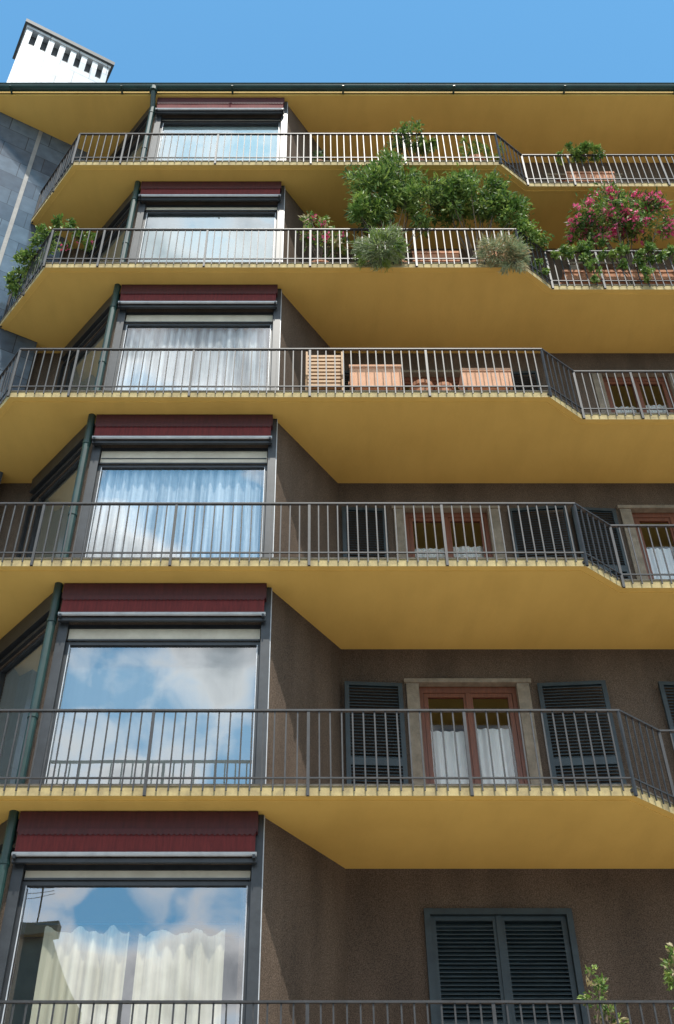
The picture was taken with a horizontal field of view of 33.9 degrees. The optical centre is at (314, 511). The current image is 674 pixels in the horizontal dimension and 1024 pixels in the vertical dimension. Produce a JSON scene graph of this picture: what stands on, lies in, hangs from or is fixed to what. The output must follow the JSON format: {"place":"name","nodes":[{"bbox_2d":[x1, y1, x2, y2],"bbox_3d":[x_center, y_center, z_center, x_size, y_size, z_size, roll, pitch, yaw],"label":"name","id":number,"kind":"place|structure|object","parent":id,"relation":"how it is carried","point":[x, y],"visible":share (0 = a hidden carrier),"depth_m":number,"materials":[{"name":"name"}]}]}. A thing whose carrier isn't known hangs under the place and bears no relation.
{"place":"outdoors","nodes":[
{"label":"outdoors","id":0,"kind":"place"},
{"bbox_2d":[0,0,673,82],"label":"sky","id":1,"kind":"structure","parent":0,"point":[147,41],"materials":[{"name":"blue"}]},
{"bbox_3d":[0.100,-6.484,21.111,0.330,0.400,0.330,0,-42,0],"label":"flower pot","id":2,"kind":"object","parent":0,"visible":0},
{"bbox_2d":[312,150,323,159],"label":"fern","id":3,"kind":"object","parent":2,"relation":"in","point":[319,153],"visible":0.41,"depth_m":21.37,"materials":[{"name":"green plant"}]},
{"label":"ground","id":4,"kind":"structure","parent":0,"visible":0},
{"bbox_2d":[0,19,114,482],"bbox_3d":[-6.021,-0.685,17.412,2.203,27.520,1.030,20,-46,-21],"label":"building","id":5,"kind":"structure","parent":4,"relation":"on","point":[31,157],"depth_m":22.91,"materials":[{"name":"stone"}]},
{"bbox_2d":[9,729,463,1023],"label":"interior walls","id":6,"kind":"structure","parent":4,"relation":"on","point":[26,979],"depth_m":14.64,"materials":[{"name":"paint"}]},
{"bbox_2d":[0,106,673,1023],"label":"walls","id":7,"kind":"structure","parent":4,"relation":"on","point":[332,930],"depth_m":14.46,"materials":[{"name":"brown paint"}]},
{"bbox_2d":[0,85,157,909],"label":"downpipe","id":8,"kind":"object","parent":7,"relation":"attached to","point":[12,820],"visible":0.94,"depth_m":14.75,"materials":[{"name":"metal"}]},
{"bbox_2d":[0,102,287,1023],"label":"bay window frames","id":9,"kind":"structure","parent":7,"relation":"attached to","point":[28,628],"depth_m":14.64,"materials":[{"name":"metal"}]},
{"bbox_2d":[35,226,125,556],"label":"side blinds","id":10,"kind":"object","parent":9,"relation":"attached to","point":[63,491],"visible":0.03,"depth_m":16.86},
{"bbox_2d":[96,136,143,261],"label":"window panes","id":11,"kind":"object","parent":9,"relation":"attached to","point":[131,154],"visible":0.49,"depth_m":22.87,"materials":[{"name":"clear glass"}]},
{"bbox_2d":[29,925,224,1023],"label":"cream curtains","id":12,"kind":"object","parent":9,"relation":"attached to","point":[79,963],"visible":0.95,"depth_m":11.45,"materials":[{"name":"beige fabric"}]},
{"bbox_2d":[0,643,257,783],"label":"window panes","id":13,"kind":"object","parent":9,"relation":"attached to","point":[159,678],"visible":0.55,"depth_m":13.51,"materials":[{"name":"clear glass"}]},
{"bbox_2d":[87,328,267,556],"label":"sheer curtains","id":14,"kind":"object","parent":9,"relation":"hanging from","point":[180,486],"visible":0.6,"depth_m":16.00,"materials":[{"name":"white fabric"}]},
{"bbox_2d":[140,126,278,261],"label":"window panes","id":15,"kind":"object","parent":9,"relation":"attached to","point":[211,221],"visible":0.56,"depth_m":20.43,"materials":[{"name":"clear glass"}]},
{"bbox_2d":[11,98,284,863],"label":"awnings","id":16,"kind":"object","parent":7,"relation":"attached to","point":[137,833],"visible":1,"depth_m":14.22,"materials":[{"name":"red fabric"}]},
{"bbox_2d":[0,160,673,936],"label":"balcony slabs","id":17,"kind":"structure","parent":7,"relation":"attached to","point":[442,436],"depth_m":16.47,"materials":[{"name":"yellow paint"}]},
{"bbox_2d":[3,213,76,298],"bbox_3d":[-4.876,-4.541,19.499,1.778,1.180,0.588,-33,-52,31],"label":"climbing vine","id":18,"kind":"object","parent":17,"relation":"attached to","point":[25,255],"visible":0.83,"depth_m":19.51,"materials":[{"name":"green plant"}]},
{"bbox_2d":[60,227,95,251],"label":"geranium","id":19,"kind":"object","parent":17,"relation":"on","point":[90,244],"visible":0.85,"depth_m":19.25,"materials":[{"name":"green plant"}]},
{"bbox_2d":[296,210,349,260],"bbox_3d":[0.146,-4.800,19.462,0.987,1.549,0.602,0,-42,0],"label":"rose bush","id":20,"kind":"object","parent":17,"relation":"on","point":[323,221],"visible":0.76,"depth_m":19.42,"materials":[{"name":"green plant"}]},
{"bbox_2d":[305,352,342,389],"bbox_3d":[0.160,-1.919,17.102,0.604,1.130,0.510,0,-42,0],"label":"slatted garden chair","id":21,"kind":"object","parent":17,"relation":"on","point":[330,374],"visible":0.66,"depth_m":17.07,"materials":[{"name":"brown wood"}]},
{"bbox_2d":[0,133,673,1023],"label":"balcony railings","id":22,"kind":"object","parent":17,"relation":"attached to","point":[308,553],"visible":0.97,"depth_m":14.72,"materials":[{"name":"grey metal"}]},
{"bbox_2d":[348,365,401,389],"bbox_3d":[0.940,-1.870,16.869,0.810,0.744,0.360,0,-42,0],"label":"terracotta planter","id":23,"kind":"object","parent":17,"relation":"on","point":[373,375],"visible":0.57,"depth_m":16.82,"materials":[{"name":"orange ceramic"}]},
{"bbox_2d":[344,221,409,271],"bbox_3d":[1.064,-4.398,18.450,1.137,0.841,0.877,0,-42,0],"label":"hanging lavender","id":24,"kind":"object","parent":17,"relation":"hanging from","point":[363,250],"visible":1,"depth_m":18.33,"materials":[{"name":"green plant"}]},
{"bbox_2d":[410,379,433,389],"bbox_3d":[1.650,-1.739,16.772,0.374,0.420,0.374,0,-42,0],"label":"flower pot","id":25,"kind":"object","parent":17,"relation":"on","point":[417,382],"visible":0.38,"depth_m":16.75,"materials":[{"name":"ceramic"}]},
{"bbox_2d":[412,251,459,261],"bbox_3d":[2.100,-4.175,19.032,0.830,0.624,0.330,0,-42,0],"label":"planter box","id":26,"kind":"object","parent":17,"relation":"on","point":[449,254],"visible":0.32,"depth_m":19.05,"materials":[{"name":"ceramic"}]},
{"bbox_2d":[434,381,453,389],"bbox_3d":[1.980,-1.732,16.765,0.308,0.400,0.308,0,-42,0],"label":"flower pot","id":27,"kind":"object","parent":17,"relation":"on","point":[443,384],"visible":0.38,"depth_m":16.77,"materials":[{"name":"ceramic"}]},
{"bbox_2d":[465,154,484,159],"bbox_3d":[3.100,-6.521,21.145,0.440,0.500,0.440,0,-42,0],"label":"flower pot","id":28,"kind":"object","parent":17,"relation":"on","point":[475,155],"visible":0.24,"depth_m":21.13,"materials":[{"name":"ceramic"}]},
{"bbox_2d":[458,136,506,159],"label":"fern","id":29,"kind":"object","parent":28,"relation":"in","point":[474,149],"visible":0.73,"depth_m":21.26,"materials":[{"name":"green plant"}]},
{"bbox_2d":[458,368,512,389],"bbox_3d":[2.625,-1.840,16.842,0.780,0.664,0.360,0,-42,0],"label":"terracotta planter","id":30,"kind":"object","parent":17,"relation":"on","point":[483,377],"visible":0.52,"depth_m":16.79,"materials":[{"name":"orange ceramic"}]},
{"bbox_2d":[472,229,533,275],"bbox_3d":[3.136,-4.265,18.392,1.026,0.989,0.688,0,-42,0],"label":"hanging lavender","id":31,"kind":"object","parent":17,"relation":"hanging from","point":[510,249],"visible":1,"depth_m":18.32,"materials":[{"name":"green plant"}]},
{"bbox_2d":[495,200,554,251],"bbox_3d":[3.701,-5.051,19.492,1.020,1.116,0.640,28,-49,-27],"label":"trailing ivy","id":32,"kind":"object","parent":17,"relation":"attached to","point":[532,232],"visible":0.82,"depth_m":19.37,"materials":[{"name":"green plant"}]},
{"bbox_2d":[532,258,550,277],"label":"trailing ivy","id":33,"kind":"object","parent":17,"relation":"attached to","point":[546,270],"visible":0.77,"depth_m":19.02,"materials":[{"name":"green plant"}]},
{"bbox_2d":[565,171,615,181],"bbox_3d":[5.350,-6.332,21.358,0.930,0.504,0.260,0,-42,0],"label":"planter box","id":34,"kind":"object","parent":17,"relation":"on","point":[589,174],"visible":0.38,"depth_m":21.36,"materials":[{"name":"ceramic"}]},
{"bbox_2d":[554,140,605,165],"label":"boxwood shrub","id":35,"kind":"object","parent":34,"relation":"in","point":[585,147],"visible":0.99,"depth_m":21.59,"materials":[{"name":"green plant"}]},
{"bbox_2d":[583,256,602,283],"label":"trailing ivy","id":36,"kind":"object","parent":17,"relation":"attached to","point":[594,278],"visible":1,"depth_m":19.00,"materials":[{"name":"green plant"}]},
{"bbox_2d":[550,236,673,270],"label":"trailing ivy","id":37,"kind":"object","parent":17,"relation":"attached to","point":[585,247],"visible":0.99,"depth_m":19.29,"materials":[{"name":"green plant"}]},
{"bbox_2d":[560,270,673,283],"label":"planter box","id":38,"kind":"object","parent":17,"relation":"on","point":[612,273],"visible":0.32,"depth_m":19.42,"materials":[{"name":"ceramic"}]},
{"bbox_2d":[562,180,673,283],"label":"pink oleander","id":39,"kind":"object","parent":38,"relation":"in","point":[626,221],"visible":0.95,"depth_m":20.06,"materials":[{"name":"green plant"}]},
{"bbox_2d":[637,262,655,283],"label":"trailing ivy","id":40,"kind":"object","parent":17,"relation":"attached to","point":[643,268],"visible":1,"depth_m":18.92,"materials":[{"name":"green plant"}]},
{"bbox_2d":[0,92,673,162],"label":"roof","id":41,"kind":"structure","parent":7,"relation":"on","point":[555,122],"depth_m":23.38,"materials":[{"name":"yellow paint"}]},
{"bbox_2d":[0,83,673,93],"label":"gutter","id":42,"kind":"object","parent":41,"relation":"attached to","point":[340,87],"visible":1,"depth_m":22.96,"materials":[{"name":"black metal"}]},
{"bbox_2d":[339,371,673,1023],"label":"louvred shutters","id":43,"kind":"object","parent":7,"relation":"attached to","point":[498,953],"visible":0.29,"depth_m":12.92,"materials":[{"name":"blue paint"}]},
{"bbox_2d":[391,173,673,783],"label":"french windows","id":44,"kind":"structure","parent":7,"relation":"attached to","point":[515,693],"depth_m":16.65,"materials":[{"name":"red wood"}]},
{"bbox_2d":[415,405,673,783],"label":"half curtains","id":45,"kind":"object","parent":7,"relation":"attached to","point":[485,758],"visible":0.12,"depth_m":14.74,"materials":[{"name":"white fabric"}]},
{"bbox_3d":[2.800,-4.069,18.937,0.418,0.340,0.418,0,-42,0],"label":"flower pot","id":46,"kind":"object","parent":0,"visible":0},
{"bbox_2d":[428,162,534,260],"bbox_3d":[3.021,-5.362,19.584,1.934,2.545,1.206,0,-42,0],"label":"laurel shrub","id":47,"kind":"object","parent":46,"relation":"in","point":[461,187],"visible":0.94,"depth_m":19.71,"materials":[{"name":"green plant"}]},
{"bbox_3d":[1.450,-4.069,18.937,0.418,0.340,0.418,0,-42,0],"label":"flower pot","id":48,"kind":"object","parent":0,"visible":0},
{"bbox_2d":[338,144,451,255],"bbox_3d":[1.461,-5.543,19.812,2.095,3.123,1.418,0,-42,0],"label":"oleander shrub","id":49,"kind":"object","parent":48,"relation":"in","point":[367,210],"visible":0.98,"depth_m":19.61,"materials":[{"name":"green plant"}]},
{"bbox_3d":[1.950,-6.484,21.111,0.440,0.400,0.440,0,-42,0],"label":"flower pot","id":50,"kind":"object","parent":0,"visible":0},
{"bbox_2d":[386,117,438,159],"bbox_3d":[1.944,-7.088,21.332,0.964,1.014,0.777,27,-49,-27],"label":"boxwood shrub","id":51,"kind":"object","parent":50,"relation":"in","point":[404,129],"visible":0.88,"depth_m":21.30,"materials":[{"name":"green plant"}]},
{"bbox_3d":[2.780,5.466,10.284,0.396,0.350,0.396,0,-42,0],"label":"flower pot","id":52,"kind":"object","parent":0,"visible":0},
{"bbox_2d":[577,964,629,1023],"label":"climbing jasmine","id":53,"kind":"object","parent":52,"relation":"on","point":[599,985],"visible":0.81,"depth_m":10.71,"materials":[{"name":"green plant"}]},
{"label":"flower pot","id":54,"kind":"object","parent":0,"visible":0},
{"bbox_2d":[660,942,673,1008],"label":"climbing jasmine","id":55,"kind":"object","parent":54,"relation":"on","point":[669,978],"visible":1,"depth_m":11.02,"materials":[{"name":"green plant"}]}
]}

